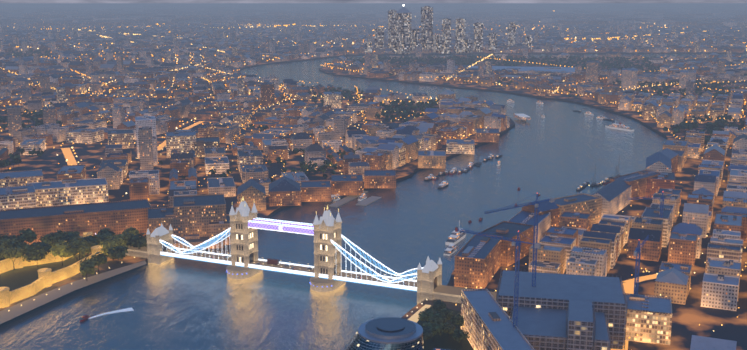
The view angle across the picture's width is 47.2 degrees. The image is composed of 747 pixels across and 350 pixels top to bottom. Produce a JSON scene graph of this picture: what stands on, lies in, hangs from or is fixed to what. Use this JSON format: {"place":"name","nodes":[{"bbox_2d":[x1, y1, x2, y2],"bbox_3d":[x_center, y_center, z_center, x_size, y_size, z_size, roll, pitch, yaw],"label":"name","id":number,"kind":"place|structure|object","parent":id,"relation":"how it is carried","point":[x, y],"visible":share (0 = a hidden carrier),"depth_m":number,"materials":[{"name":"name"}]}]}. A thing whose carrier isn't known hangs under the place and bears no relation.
{"place":"outdoors","nodes":[
{"label":"outdoors","id":0,"kind":"place"},
{"bbox_2d":[0,232,102,307],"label":"tower of london walls","id":1,"kind":"structure","parent":0,"point":[47,277],"depth_m":770.76,"materials":[{"name":"beige stone"}]},
{"bbox_2d":[0,53,746,349],"bbox_3d":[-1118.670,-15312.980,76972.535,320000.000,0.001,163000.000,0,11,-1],"label":"river","id":2,"kind":"structure","parent":0,"point":[561,149],"depth_m":886.47,"materials":[{"name":"blue liquid"}]},
{"bbox_2d":[88,307,133,318],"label":"boat wake","id":3,"kind":"object","parent":2,"relation":"on","point":[124,310],"visible":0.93,"depth_m":708.83,"materials":[{"name":"white liquid"}]},
{"bbox_2d":[80,99,633,321],"bbox_3d":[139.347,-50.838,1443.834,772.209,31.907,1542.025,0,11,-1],"label":"boats","id":4,"kind":"object","parent":2,"relation":"on","point":[454,238],"visible":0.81,"depth_m":1184.92,"materials":[{"name":"grey"}]},
{"bbox_2d":[0,3,746,310],"bbox_3d":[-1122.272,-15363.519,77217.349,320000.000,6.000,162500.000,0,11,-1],"label":"bank ground","id":5,"kind":"structure","parent":0,"point":[90,155],"depth_m":1473.25,"materials":[{"name":"grey concrete"}]},
{"bbox_2d":[80,198,496,302],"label":"bridge","id":6,"kind":"structure","parent":5,"relation":"on","point":[246,223],"depth_m":774.30,"materials":[{"name":"beige stone"}]},
{"bbox_2d":[172,249,405,284],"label":"vehicles","id":7,"kind":"object","parent":6,"relation":"on","point":[273,261],"visible":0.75,"depth_m":797.77,"materials":[{"name":"grey paint"}]},
{"bbox_2d":[0,5,746,349],"bbox_3d":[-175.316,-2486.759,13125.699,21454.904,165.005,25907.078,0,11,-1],"label":"city buildings","id":8,"kind":"structure","parent":5,"relation":"on","point":[72,197],"depth_m":1637.65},
{"bbox_2d":[0,25,746,345],"bbox_3d":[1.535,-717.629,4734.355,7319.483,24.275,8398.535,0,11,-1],"label":"city trees","id":9,"kind":"object","parent":5,"relation":"on","point":[60,243],"visible":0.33,"depth_m":1401.47,"materials":[{"name":"green plant"}]},
{"bbox_2d":[0,4,746,337],"bbox_3d":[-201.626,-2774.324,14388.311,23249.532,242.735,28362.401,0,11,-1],"label":"street lights","id":10,"kind":"object","parent":5,"relation":"on","point":[348,100],"visible":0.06,"depth_m":2367.03},
{"bbox_2d":[365,6,532,53],"bbox_3d":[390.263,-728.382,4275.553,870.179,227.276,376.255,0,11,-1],"label":"skyscrapers","id":11,"kind":"structure","parent":5,"relation":"on","point":[403,37],"depth_m":4297.57,"materials":[{"name":"grey glass"}]},
{"bbox_2d":[0,0,746,2],"label":"sky","id":12,"kind":"structure","parent":0,"point":[1,1],"materials":[{"name":"grey"}]},
{"bbox_2d":[319,57,746,349],"bbox_3d":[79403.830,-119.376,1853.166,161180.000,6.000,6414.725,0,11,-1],"label":"bank ground","id":13,"kind":"structure","parent":0,"point":[690,316],"depth_m":832.05,"materials":[{"name":"grey concrete"}]},
{"bbox_2d":[0,121,657,349],"bbox_3d":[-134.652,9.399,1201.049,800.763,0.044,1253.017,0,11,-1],"label":"ground dressing","id":14,"kind":"object","parent":13,"relation":"on","point":[13,279],"visible":0.4,"depth_m":758.86,"materials":[{"name":"grey"}]},
{"bbox_2d":[344,317,422,349],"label":"city hall","id":15,"kind":"structure","parent":13,"relation":"on","point":[389,333],"depth_m":519.43,"materials":[{"name":"grey glass"}]},
{"bbox_2d":[496,268,627,349],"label":"building","id":16,"kind":"structure","parent":13,"relation":"on","point":[556,311],"depth_m":619.26,"materials":[{"name":"concrete"}]},
{"bbox_2d":[457,192,674,326],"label":"construction cranes","id":17,"kind":"object","parent":13,"relation":"on","point":[536,245],"visible":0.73,"depth_m":638.25,"materials":[{"name":"blue"}]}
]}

